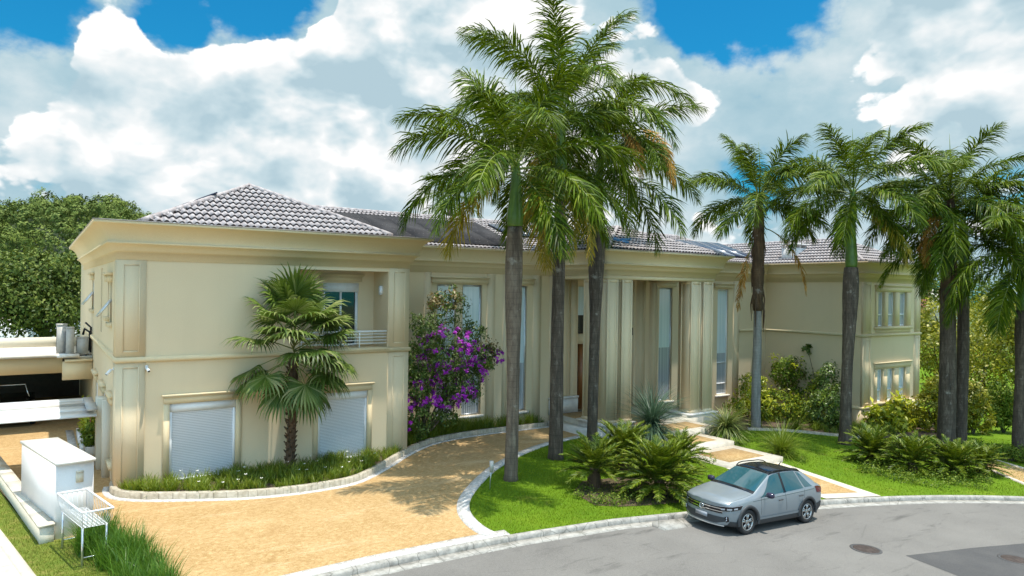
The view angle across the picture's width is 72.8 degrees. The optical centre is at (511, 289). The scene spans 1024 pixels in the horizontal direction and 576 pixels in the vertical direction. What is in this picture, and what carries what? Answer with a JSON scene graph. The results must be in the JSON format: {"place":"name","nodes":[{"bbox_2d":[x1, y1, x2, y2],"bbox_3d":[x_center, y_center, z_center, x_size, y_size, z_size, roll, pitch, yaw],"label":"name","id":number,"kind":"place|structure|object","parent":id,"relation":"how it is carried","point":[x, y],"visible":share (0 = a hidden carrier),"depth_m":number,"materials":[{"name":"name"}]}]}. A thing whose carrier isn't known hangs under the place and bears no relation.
{"place":"outdoors","nodes":[
{"label":"outdoors","id":0,"kind":"place"},
{"bbox_2d":[0,547,20,575],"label":"pavement","id":1,"kind":"structure","parent":0,"point":[7,568],"depth_m":15.09,"materials":[{"name":"tile"}]},
{"bbox_2d":[0,529,35,575],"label":"pavement edge","id":2,"kind":"object","parent":1,"relation":"on","point":[17,560],"visible":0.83,"depth_m":15.58,"materials":[{"name":"concrete"}]},
{"bbox_2d":[1,215,93,312],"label":"hill","id":3,"kind":"structure","parent":0,"point":[55,234],"depth_m":177.62,"materials":[{"name":"green plant"}]},
{"bbox_2d":[0,187,153,303],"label":"forest","id":4,"kind":"object","parent":3,"relation":"on","point":[70,209],"visible":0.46,"depth_m":189.95,"materials":[{"name":"green plant"}]},
{"bbox_2d":[0,491,115,575],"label":"verge","id":5,"kind":"structure","parent":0,"point":[51,565],"depth_m":15.98,"materials":[{"name":"green plant"}]},
{"bbox_2d":[0,456,54,544],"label":"wall","id":6,"kind":"structure","parent":5,"relation":"on","point":[39,522],"depth_m":17.95,"materials":[{"name":"paint"}]},
{"bbox_2d":[20,437,95,539],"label":"meter wall","id":7,"kind":"structure","parent":5,"relation":"on","point":[51,468],"depth_m":17.25,"materials":[{"name":"white paint"}]},
{"bbox_2d":[56,488,114,567],"bbox_3d":[-9.769,5.471,15.852,2.063,1.369,0.648,1,0,44],"label":"wire basket","id":8,"kind":"object","parent":5,"relation":"on","point":[79,510],"visible":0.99,"depth_m":15.75,"materials":[{"name":"white metal"}]},
{"bbox_2d":[64,505,200,575],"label":"long grass","id":9,"kind":"structure","parent":5,"relation":"on","point":[125,553],"depth_m":15.03,"materials":[{"name":"green plant"}]},
{"bbox_2d":[0,394,580,575],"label":"driveway","id":10,"kind":"structure","parent":0,"point":[410,501],"depth_m":18.80,"materials":[{"name":"beige gravel"}]},
{"bbox_2d":[0,384,35,423],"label":"open car","id":11,"kind":"object","parent":10,"relation":"on","point":[16,397],"visible":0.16,"depth_m":31.02,"materials":[{"name":"black paint"}]},
{"bbox_2d":[0,336,92,397],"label":"carport","id":12,"kind":"object","parent":10,"relation":"on","point":[40,367],"visible":0.84,"depth_m":31.90,"materials":[{"name":"white stone"}]},
{"bbox_2d":[56,323,67,352],"bbox_3d":[-19.372,2.138,29.877,0.400,1.350,0.720,1,0,-34],"label":"condenser unit","id":13,"kind":"object","parent":12,"relation":"on","point":[60,336],"visible":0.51,"depth_m":29.58,"materials":[{"name":"grey metal"}]},
{"bbox_2d":[65,327,74,353],"bbox_3d":[-18.917,2.205,29.704,0.320,1.230,0.720,1,0,-34],"label":"condenser unit","id":14,"kind":"object","parent":12,"relation":"on","point":[69,344],"visible":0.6,"depth_m":29.42,"materials":[{"name":"grey metal"}]},
{"bbox_2d":[76,336,88,355],"bbox_3d":[-18.568,2.430,30.004,0.440,0.790,0.620,1,0,-34],"label":"condenser unit","id":15,"kind":"object","parent":12,"relation":"on","point":[81,345],"visible":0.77,"depth_m":29.77,"materials":[{"name":"grey metal"}]},
{"bbox_2d":[66,430,76,446],"bbox_3d":[-16.174,6.003,25.621,0.270,0.116,8.800,1,0,-34],"label":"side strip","id":16,"kind":"object","parent":10,"relation":"on","point":[71,440],"visible":0.29,"depth_m":27.86,"materials":[{"name":"grey concrete"}]},
{"bbox_2d":[76,395,94,442],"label":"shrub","id":17,"kind":"object","parent":10,"relation":"on","point":[82,427],"visible":0.28,"depth_m":27.41,"materials":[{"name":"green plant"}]},
{"bbox_2d":[77,418,94,454],"bbox_3d":[-15.647,5.421,25.764,0.936,1.295,1.652,1,0,-34],"label":"planter","id":18,"kind":"object","parent":10,"relation":"on","point":[86,444],"visible":0.82,"depth_m":25.48,"materials":[{"name":"green stone"}]},
{"bbox_2d":[102,426,548,501],"bbox_3d":[-3.974,6.393,25.500,18.836,0.554,4.415,1,0,-41],"label":"white stone edging","id":19,"kind":"object","parent":10,"relation":"on","point":[106,493],"visible":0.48,"depth_m":20.85,"materials":[{"name":"white stone"}]},
{"bbox_2d":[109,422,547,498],"bbox_3d":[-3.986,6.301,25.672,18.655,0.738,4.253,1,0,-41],"label":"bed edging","id":20,"kind":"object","parent":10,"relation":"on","point":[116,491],"visible":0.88,"depth_m":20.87,"materials":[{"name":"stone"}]},
{"bbox_2d":[281,530,509,575],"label":"driveway edging","id":21,"kind":"object","parent":10,"relation":"on","point":[368,559],"visible":0.57,"depth_m":16.09,"materials":[{"name":"white concrete"}]},
{"bbox_2d":[161,423,524,490],"bbox_3d":[-4.539,6.204,26.845,5.088,0.342,18.956,1,0,38],"label":"planting bed","id":22,"kind":"object","parent":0,"point":[268,485],"visible":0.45,"depth_m":21.48,"materials":[{"name":"green plant"}]},
{"bbox_2d":[117,444,402,497],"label":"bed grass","id":23,"kind":"structure","parent":22,"relation":"on","point":[339,465],"depth_m":21.75,"materials":[{"name":"green plant"}]},
{"bbox_2d":[222,262,362,468],"bbox_3d":[-7.024,2.627,22.555,4.717,7.147,3.869,1,0,-34],"label":"fan palm","id":24,"kind":"object","parent":22,"relation":"on","point":[299,293],"visible":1,"depth_m":22.12,"materials":[{"name":"green plant"}]},
{"bbox_2d":[407,284,504,442],"bbox_3d":[-2.480,2.902,28.776,2.592,6.403,5.786,1,0,44],"label":"flowering shrub","id":25,"kind":"object","parent":22,"relation":"on","point":[433,365],"visible":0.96,"depth_m":28.30,"materials":[{"name":"purple plant"}]},
{"bbox_2d":[407,411,546,445],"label":"bed grass","id":26,"kind":"structure","parent":22,"relation":"on","point":[464,425],"depth_m":30.32,"materials":[{"name":"green plant"}]},
{"bbox_2d":[0,0,1023,301],"label":"sky","id":27,"kind":"structure","parent":0,"point":[159,105],"materials":[{"name":"white"}]},
{"bbox_2d":[563,402,720,437],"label":"porch floor","id":28,"kind":"structure","parent":0,"point":[700,419],"depth_m":33.99,"materials":[{"name":"stone"}]},
{"bbox_2d":[563,411,645,424],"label":"porch paving","id":29,"kind":"structure","parent":28,"relation":"on","point":[575,415],"depth_m":33.95,"materials":[{"name":"stone"}]},
{"bbox_2d":[382,503,1023,575],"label":"road","id":30,"kind":"structure","parent":0,"point":[820,542],"depth_m":17.51,"materials":[{"name":"grey asphalt"}]},
{"bbox_2d":[351,500,1023,575],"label":"gutter","id":31,"kind":"object","parent":30,"relation":"on","point":[430,561],"visible":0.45,"depth_m":17.81,"materials":[{"name":"concrete"}]},
{"bbox_2d":[652,518,693,530],"bbox_3d":[4.412,6.480,18.987,1.135,0.305,0.439,1,0,-30],"label":"drain cover","id":32,"kind":"object","parent":31,"relation":"on","point":[671,524],"visible":0.64,"depth_m":18.93,"materials":[{"name":"concrete"}]},
{"bbox_2d":[686,459,820,534],"bbox_3d":[6.940,5.867,19.992,4.328,1.599,2.290,1,0,-34],"label":"parked car","id":33,"kind":"object","parent":30,"relation":"on","point":[745,498],"visible":1,"depth_m":19.28,"materials":[{"name":"grey paint"}]},
{"bbox_2d":[850,544,882,554],"bbox_3d":[9.105,6.688,17.864,0.760,0.092,0.760,1,0,-34],"label":"manhole cover","id":34,"kind":"object","parent":30,"relation":"on","point":[866,549],"visible":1,"depth_m":17.83,"materials":[{"name":"metal"}]},
{"bbox_2d":[906,543,1023,575],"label":"road patch","id":35,"kind":"object","parent":30,"relation":"on","point":[981,561],"visible":1,"depth_m":17.33,"materials":[{"name":"grey asphalt"}]},
{"bbox_2d":[997,554,1023,564],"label":"manhole cover","id":36,"kind":"object","parent":35,"relation":"on","point":[1013,558],"visible":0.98,"depth_m":17.70,"materials":[{"name":"metal"}]},
{"bbox_2d":[469,346,1023,533],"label":"lawn","id":37,"kind":"structure","parent":0,"point":[997,434],"depth_m":24.23,"materials":[{"name":"green plant"}]},
{"bbox_2d":[69,183,921,487],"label":"mansion","id":38,"kind":"structure","parent":37,"relation":"on","point":[163,293],"depth_m":26.38,"materials":[{"name":"beige paint"}]},
{"bbox_2d":[0,397,96,423],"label":"overhead gate","id":39,"kind":"structure","parent":38,"relation":"attached to","point":[29,411],"depth_m":22.62,"materials":[{"name":"white metal"}]},
{"bbox_2d":[81,272,94,312],"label":"window","id":40,"kind":"structure","parent":38,"relation":"in","point":[91,274],"depth_m":29.69,"materials":[{"name":"beige glass"}]},
{"bbox_2d":[96,272,112,326],"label":"window","id":41,"kind":"structure","parent":38,"relation":"in","point":[109,274],"depth_m":22.23,"materials":[{"name":"white glass"}]},
{"bbox_2d":[104,390,112,470],"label":"window","id":42,"kind":"structure","parent":38,"relation":"in","point":[109,395],"depth_m":21.54,"materials":[{"name":"white glass"}]},
{"bbox_2d":[162,390,241,479],"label":"window","id":43,"kind":"structure","parent":38,"relation":"in","point":[202,435],"depth_m":21.99,"materials":[{"name":"white paint"}]},
{"bbox_2d":[319,274,364,345],"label":"window","id":44,"kind":"structure","parent":38,"relation":"in","point":[348,292],"depth_m":26.00,"materials":[{"name":"clear glass"}]},
{"bbox_2d":[312,382,374,460],"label":"window","id":45,"kind":"structure","parent":38,"relation":"in","point":[351,417],"depth_m":24.69,"materials":[{"name":"white paint"}]},
{"bbox_2d":[431,276,490,420],"bbox_3d":[-2.381,2.625,31.318,3.000,6.420,0.370,1,0,-34],"label":"window","id":46,"kind":"structure","parent":38,"relation":"in","point":[435,279],"depth_m":31.12,"materials":[{"name":"grey glass"}]},
{"bbox_2d":[458,285,483,418],"bbox_3d":[-1.855,2.808,31.732,1.280,6.070,0.280,1,0,-34],"label":"window","id":47,"kind":"structure","parent":38,"relation":"in","point":[473,292],"depth_m":31.86,"materials":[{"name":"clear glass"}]},
{"bbox_2d":[519,279,535,413],"bbox_3d":[0.367,2.691,33.189,1.550,6.470,0.370,1,0,-34],"label":"window","id":48,"kind":"structure","parent":38,"relation":"in","point":[524,281],"depth_m":33.47,"materials":[{"name":"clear glass"}]},
{"bbox_2d":[577,344,582,408],"bbox_3d":[4.120,4.462,36.283,2.520,3.400,0.190,1,0,-34],"label":"door","id":49,"kind":"structure","parent":38,"relation":"in","point":[580,346],"depth_m":35.82,"materials":[{"name":"brown wood"}]},
{"bbox_2d":[578,287,583,343],"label":"window","id":50,"kind":"structure","parent":38,"relation":"in","point":[580,289],"depth_m":35.89,"materials":[{"name":"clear glass"}]},
{"bbox_2d":[657,282,677,403],"bbox_3d":[8.569,2.932,38.818,1.650,6.790,0.300,1,0,-34],"label":"window","id":51,"kind":"structure","parent":38,"relation":"in","point":[665,295],"depth_m":38.95,"materials":[{"name":"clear glass"}]},
{"bbox_2d":[714,283,735,397],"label":"window","id":52,"kind":"structure","parent":38,"relation":"in","point":[722,293],"depth_m":41.69,"materials":[{"name":"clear glass"}]},
{"bbox_2d":[877,369,880,401],"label":"window","id":53,"kind":"structure","parent":38,"relation":"in","point":[879,370],"depth_m":39.83,"materials":[{"name":"clear glass"}]},
{"bbox_2d":[878,292,881,325],"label":"window","id":54,"kind":"structure","parent":38,"relation":"in","point":[880,293],"depth_m":39.82,"materials":[{"name":"clear glass"}]},
{"bbox_2d":[887,368,891,399],"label":"window","id":55,"kind":"structure","parent":38,"relation":"in","point":[889,371],"depth_m":40.48,"materials":[{"name":"clear glass"}]},
{"bbox_2d":[888,292,892,325],"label":"window","id":56,"kind":"structure","parent":38,"relation":"in","point":[890,298],"depth_m":40.48,"materials":[{"name":"clear glass"}]},
{"bbox_2d":[899,367,903,397],"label":"window","id":57,"kind":"structure","parent":38,"relation":"in","point":[900,368],"depth_m":41.24,"materials":[{"name":"clear glass"}]},
{"bbox_2d":[900,292,904,325],"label":"window","id":58,"kind":"structure","parent":38,"relation":"in","point":[902,294],"depth_m":41.21,"materials":[{"name":"clear glass"}]},
{"bbox_2d":[457,435,579,536],"bbox_3d":[0.366,6.442,24.482,2.159,0.581,14.349,1,0,15],"label":"lawn border","id":59,"kind":"object","parent":37,"relation":"on","point":[468,518],"visible":0.62,"depth_m":20.61,"materials":[{"name":"white concrete"}]},
{"bbox_2d":[387,58,651,481],"bbox_3d":[-0.312,-0.586,22.823,8.521,13.868,8.988,1,0,-34],"label":"royal palm","id":60,"kind":"object","parent":37,"relation":"on","point":[477,175],"visible":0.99,"depth_m":22.37,"materials":[{"name":"green plant"}]},
{"bbox_2d":[431,0,699,460],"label":"royal palm","id":61,"kind":"object","parent":37,"relation":"on","point":[558,39],"visible":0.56,"depth_m":25.43,"materials":[{"name":"green plant"}]},
{"bbox_2d":[548,421,605,439],"bbox_3d":[2.961,6.725,32.081,0.590,0.840,3.570,1,0,-34],"label":"marble step","id":62,"kind":"object","parent":37,"relation":"on","point":[570,427],"visible":0.14,"depth_m":31.83,"materials":[{"name":"white stone"}]},
{"bbox_2d":[486,72,709,441],"bbox_3d":[3.446,-1.399,29.709,9.786,16.229,10.022,1,0,7],"label":"royal palm","id":63,"kind":"object","parent":37,"relation":"on","point":[596,273],"visible":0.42,"depth_m":29.78,"materials":[{"name":"green plant"}]},
{"bbox_2d":[591,418,651,470],"bbox_3d":[4.011,5.601,24.833,2.903,1.917,3.012,1,0,-34],"label":"cycad","id":64,"kind":"object","parent":37,"relation":"on","point":[623,432],"visible":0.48,"depth_m":24.70,"materials":[{"name":"green plant"}]},
{"bbox_2d":[574,477,686,505],"bbox_3d":[4.007,6.380,22.187,4.514,0.222,3.205,1,0,-23],"label":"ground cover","id":65,"kind":"object","parent":37,"relation":"on","point":[633,501],"visible":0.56,"depth_m":21.52,"materials":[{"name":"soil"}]},
{"bbox_2d":[556,430,628,488],"bbox_3d":[2.668,5.496,22.164,2.602,1.850,2.341,1,0,-21],"label":"cycad","id":66,"kind":"object","parent":65,"relation":"on","point":[594,459],"visible":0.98,"depth_m":22.05,"materials":[{"name":"green plant"}]},
{"bbox_2d":[612,432,708,505],"bbox_3d":[4.501,5.507,21.608,3.091,1.998,3.224,1,0,-34],"label":"cycad","id":67,"kind":"object","parent":65,"relation":"on","point":[660,468],"visible":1,"depth_m":21.27,"materials":[{"name":"green plant"}]},
{"bbox_2d":[605,378,699,447],"bbox_3d":[6.048,5.743,29.818,4.745,4.236,4.866,1,0,-34],"label":"grass tree","id":68,"kind":"object","parent":37,"relation":"on","point":[653,415],"visible":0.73,"depth_m":29.58,"materials":[{"name":"green plant"}]},
{"bbox_2d":[633,420,717,437],"bbox_3d":[7.445,6.491,31.640,3.600,0.500,1.860,1,0,-34],"label":"entrance step","id":69,"kind":"object","parent":37,"relation":"on","point":[697,430],"visible":0.29,"depth_m":31.48,"materials":[{"name":"stone"}]},
{"bbox_2d":[662,422,703,430],"bbox_3d":[7.437,6.263,31.657,2.800,0.056,1.200,1,0,-34],"label":"entrance step infill","id":70,"kind":"object","parent":69,"relation":"on","point":[690,425],"visible":0.36,"depth_m":31.99,"materials":[{"name":"beige stone"}]},
{"bbox_2d":[660,426,712,471],"bbox_3d":[6.187,5.847,25.279,2.345,1.671,2.417,1,0,-34],"label":"cycad","id":71,"kind":"object","parent":37,"relation":"on","point":[688,447],"visible":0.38,"depth_m":25.22,"materials":[{"name":"green plant"}]},
{"bbox_2d":[663,434,733,450],"bbox_3d":[7.858,6.697,29.740,2.750,0.500,1.850,1,0,-34],"label":"entrance tread","id":72,"kind":"object","parent":37,"relation":"on","point":[718,442],"visible":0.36,"depth_m":29.41,"materials":[{"name":"stone"}]},
{"bbox_2d":[698,401,754,445],"bbox_3d":[9.667,6.075,31.366,2.725,2.322,2.907,1,0,-34],"label":"yucca","id":73,"kind":"object","parent":37,"relation":"on","point":[726,424],"visible":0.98,"depth_m":31.23,"materials":[{"name":"green plant"}]},
{"bbox_2d":[687,445,782,467],"bbox_3d":[8.803,6.881,27.905,3.150,0.500,2.550,1,0,-34],"label":"tread","id":74,"kind":"object","parent":37,"relation":"on","point":[769,458],"visible":0.36,"depth_m":27.54,"materials":[{"name":"stone"}]},
{"bbox_2d":[699,448,763,461],"bbox_3d":[8.820,6.654,27.884,2.150,0.056,1.500,1,0,-34],"label":"tread infill","id":75,"kind":"object","parent":74,"relation":"on","point":[731,455],"visible":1,"depth_m":27.83,"materials":[{"name":"beige stone"}]},
{"bbox_2d":[562,432,998,507],"bbox_3d":[9.766,6.736,23.715,10.927,1.451,15.088,1,0,37],"label":"ground cover","id":76,"kind":"object","parent":37,"relation":"on","point":[866,467],"visible":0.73,"depth_m":25.37,"materials":[{"name":"green plant"}]},
{"bbox_2d":[743,415,821,461],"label":"fountain grass","id":77,"kind":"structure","parent":37,"relation":"on","point":[783,446],"depth_m":28.99,"materials":[{"name":"green plant"}]},
{"bbox_2d":[778,414,812,429],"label":"fountain grass","id":78,"kind":"object","parent":37,"relation":"on","point":[797,425],"depth_m":36.16,"materials":[{"name":"green plant"}]},
{"bbox_2d":[747,427,859,437],"bbox_3d":[14.847,7.321,35.247,5.701,0.509,0.648,1,0,8],"label":"edging","id":79,"kind":"object","parent":37,"relation":"on","point":[797,431],"visible":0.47,"depth_m":35.35,"materials":[{"name":"concrete"}]},
{"bbox_2d":[718,410,968,437],"bbox_3d":[17.460,7.483,38.765,15.600,0.702,10.050,1,0,-34],"label":"shrub bed","id":80,"kind":"object","parent":37,"relation":"on","point":[764,425],"visible":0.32,"depth_m":37.43,"materials":[{"name":"green plant"}]},
{"bbox_2d":[722,372,783,421],"bbox_3d":[13.339,6.237,38.915,4.072,3.305,2.752,1,0,-34],"label":"garden shrub","id":81,"kind":"object","parent":80,"relation":"on","point":[740,404],"visible":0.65,"depth_m":38.81,"materials":[{"name":"green plant"}]},
{"bbox_2d":[684,130,849,427],"bbox_3d":[12.808,-0.447,36.093,8.173,15.602,7.912,1,0,-34],"label":"royal palm","id":82,"kind":"object","parent":80,"relation":"on","point":[756,237],"visible":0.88,"depth_m":35.89,"materials":[{"name":"green plant"}]},
{"bbox_2d":[761,353,825,423],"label":"garden shrub","id":83,"kind":"object","parent":80,"relation":"on","point":[788,375],"visible":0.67,"depth_m":40.34,"materials":[{"name":"green plant"}]},
{"bbox_2d":[801,344,840,430],"bbox_3d":[17.271,5.693,38.575,2.306,5.033,5.767,1,0,22],"label":"garden shrub","id":84,"kind":"object","parent":80,"relation":"on","point":[830,396],"visible":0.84,"depth_m":37.23,"materials":[{"name":"green plant"}]},
{"bbox_2d":[748,417,897,435],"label":"edge grass","id":85,"kind":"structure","parent":80,"relation":"on","point":[816,426],"depth_m":36.25,"materials":[{"name":"green plant"}]},
{"bbox_2d":[858,389,935,432],"bbox_3d":[21.759,7.026,38.678,6.280,3.137,2.400,1,0,-34],"label":"ginger clump","id":86,"kind":"object","parent":80,"relation":"on","point":[890,414],"visible":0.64,"depth_m":37.84,"materials":[{"name":"green plant"}]},
{"bbox_2d":[908,370,938,432],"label":"garden bush","id":87,"kind":"object","parent":80,"relation":"on","point":[932,395],"visible":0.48,"depth_m":37.76,"materials":[{"name":"green plant"}]},
{"bbox_2d":[757,121,962,445],"bbox_3d":[16.275,-0.112,32.787,8.810,15.110,8.874,1,0,-34],"label":"royal palm","id":88,"kind":"object","parent":37,"relation":"on","point":[844,227],"visible":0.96,"depth_m":32.36,"materials":[{"name":"green plant"}]},
{"bbox_2d":[833,420,901,466],"bbox_3d":[14.950,6.369,28.801,2.706,1.714,2.634,1,0,-34],"label":"cycad","id":89,"kind":"object","parent":37,"relation":"on","point":[871,444],"visible":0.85,"depth_m":28.67,"materials":[{"name":"green plant"}]},
{"bbox_2d":[878,430,950,474],"bbox_3d":[15.710,6.427,27.174,2.623,1.930,2.713,1,0,30],"label":"cycad","id":90,"kind":"object","parent":37,"relation":"on","point":[912,447],"visible":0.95,"depth_m":27.05,"materials":[{"name":"green plant"}]},
{"bbox_2d":[857,120,1023,446],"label":"royal palm","id":91,"kind":"object","parent":37,"relation":"on","point":[946,416],"visible":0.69,"depth_m":32.84,"materials":[{"name":"green plant"}]},
{"bbox_2d":[876,167,1023,443],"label":"royal palm","id":92,"kind":"object","parent":37,"relation":"on","point":[937,254],"visible":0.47,"depth_m":33.60,"materials":[{"name":"green plant"}]},
{"bbox_2d":[919,297,986,398],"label":"garden tree","id":93,"kind":"object","parent":37,"relation":"on","point":[934,332],"visible":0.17,"depth_m":56.37,"materials":[{"name":"green plant"}]},
{"bbox_2d":[916,433,991,481],"bbox_3d":[17.058,6.486,26.910,2.613,1.676,2.560,1,0,-9],"label":"cycad","id":94,"kind":"object","parent":37,"relation":"on","point":[953,456],"visible":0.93,"depth_m":26.55,"materials":[{"name":"green plant"}]},
{"bbox_2d":[921,253,999,325],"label":"broadleaf tree","id":95,"kind":"object","parent":37,"relation":"on","point":[935,288],"visible":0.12,"depth_m":88.63,"materials":[{"name":"green plant"}]},
{"bbox_2d":[920,290,1016,367],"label":"garden tree","id":96,"kind":"object","parent":37,"relation":"on","point":[956,329],"visible":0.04,"depth_m":83.68,"materials":[{"name":"green plant"}]},
{"bbox_2d":[915,182,1023,449],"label":"royal palm","id":97,"kind":"object","parent":37,"relation":"on","point":[1000,305],"visible":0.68,"depth_m":31.40,"materials":[{"name":"green plant"}]},
{"bbox_2d":[933,292,1013,392],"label":"garden tree","id":98,"kind":"object","parent":37,"relation":"on","point":[980,338],"visible":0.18,"depth_m":59.09,"materials":[{"name":"green plant"}]},
{"bbox_2d":[967,378,996,434],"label":"garden bush","id":99,"kind":"object","parent":37,"relation":"on","point":[979,402],"visible":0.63,"depth_m":37.77,"materials":[{"name":"green plant"}]},
{"bbox_2d":[956,269,1015,339],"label":"broadleaf tree","id":100,"kind":"object","parent":37,"relation":"on","point":[987,288],"visible":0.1,"depth_m":96.21,"materials":[{"name":"green plant"}]},
{"bbox_2d":[964,439,1013,476],"bbox_3d":[18.703,6.701,27.556,2.010,1.480,2.049,1,0,-34],"label":"cycad","id":101,"kind":"object","parent":37,"relation":"on","point":[989,450],"visible":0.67,"depth_m":27.37,"materials":[{"name":"green plant"}]},
{"bbox_2d":[957,437,1023,464],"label":"hedge","id":102,"kind":"object","parent":37,"relation":"on","point":[1016,454],"visible":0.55,"depth_m":30.67,"materials":[{"name":"green plant"}]},
{"bbox_2d":[974,300,1015,407],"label":"garden tree","id":103,"kind":"object","parent":37,"relation":"on","point":[1009,367],"visible":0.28,"depth_m":51.91,"materials":[{"name":"green plant"}]},
{"bbox_2d":[976,372,1013,432],"bbox_3d":[27.858,6.451,39.248,3.072,3.595,2.018,1,0,5],"label":"garden bush","id":104,"kind":"object","parent":37,"relation":"on","point":[1002,404],"visible":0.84,"depth_m":38.84,"materials":[{"name":"green plant"}]},
{"bbox_2d":[970,458,1023,484],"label":"garden path edging","id":105,"kind":"object","parent":37,"relation":"on","point":[1011,478],"visible":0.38,"depth_m":27.51,"materials":[{"name":"stone"}]},
{"bbox_2d":[992,462,1023,481],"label":"garden path","id":106,"kind":"structure","parent":105,"relation":"on","point":[1015,473],"depth_m":28.10,"materials":[{"name":"beige stone"}]},
{"bbox_2d":[727,462,879,498],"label":"entrance path","id":107,"kind":"structure","parent":0,"point":[860,493],"depth_m":23.55,"materials":[{"name":"white concrete"}]},
{"bbox_2d":[803,473,855,493],"bbox_3d":[9.992,6.763,24.981,2.212,0.119,4.190,1,0,-18],"label":"entrance path infill","id":108,"kind":"object","parent":107,"relation":"on","point":[827,487],"visible":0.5,"depth_m":23.76,"materials":[{"name":"beige stone"}]},
{"bbox_2d":[920,305,1012,347],"bbox_3d":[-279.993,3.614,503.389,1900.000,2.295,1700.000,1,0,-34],"label":"ground","id":109,"kind":"structure","parent":0,"point":[973,328],"depth_m":231.28,"materials":[{"name":"green plant"}]},
{"bbox_2d":[0,317,79,337],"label":"neighbour house","id":110,"kind":"structure","parent":109,"relation":"on","point":[9,335],"depth_m":60.00,"materials":[{"name":"white paint"}]},
{"bbox_2d":[0,238,80,337],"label":"broadleaf tree","id":111,"kind":"object","parent":109,"relation":"on","point":[35,304],"visible":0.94,"depth_m":44.37,"materials":[{"name":"green plant"}]},
{"bbox_2d":[418,164,483,218],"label":"royal palm","id":112,"kind":"object","parent":109,"relation":"on","point":[430,197],"visible":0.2,"depth_m":57.78,"materials":[{"name":"green plant"}]},
{"bbox_2d":[313,495,1023,575],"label":"kerb","id":113,"kind":"structure","parent":109,"relation":"on","point":[375,565],"depth_m":18.14,"materials":[{"name":"concrete"}]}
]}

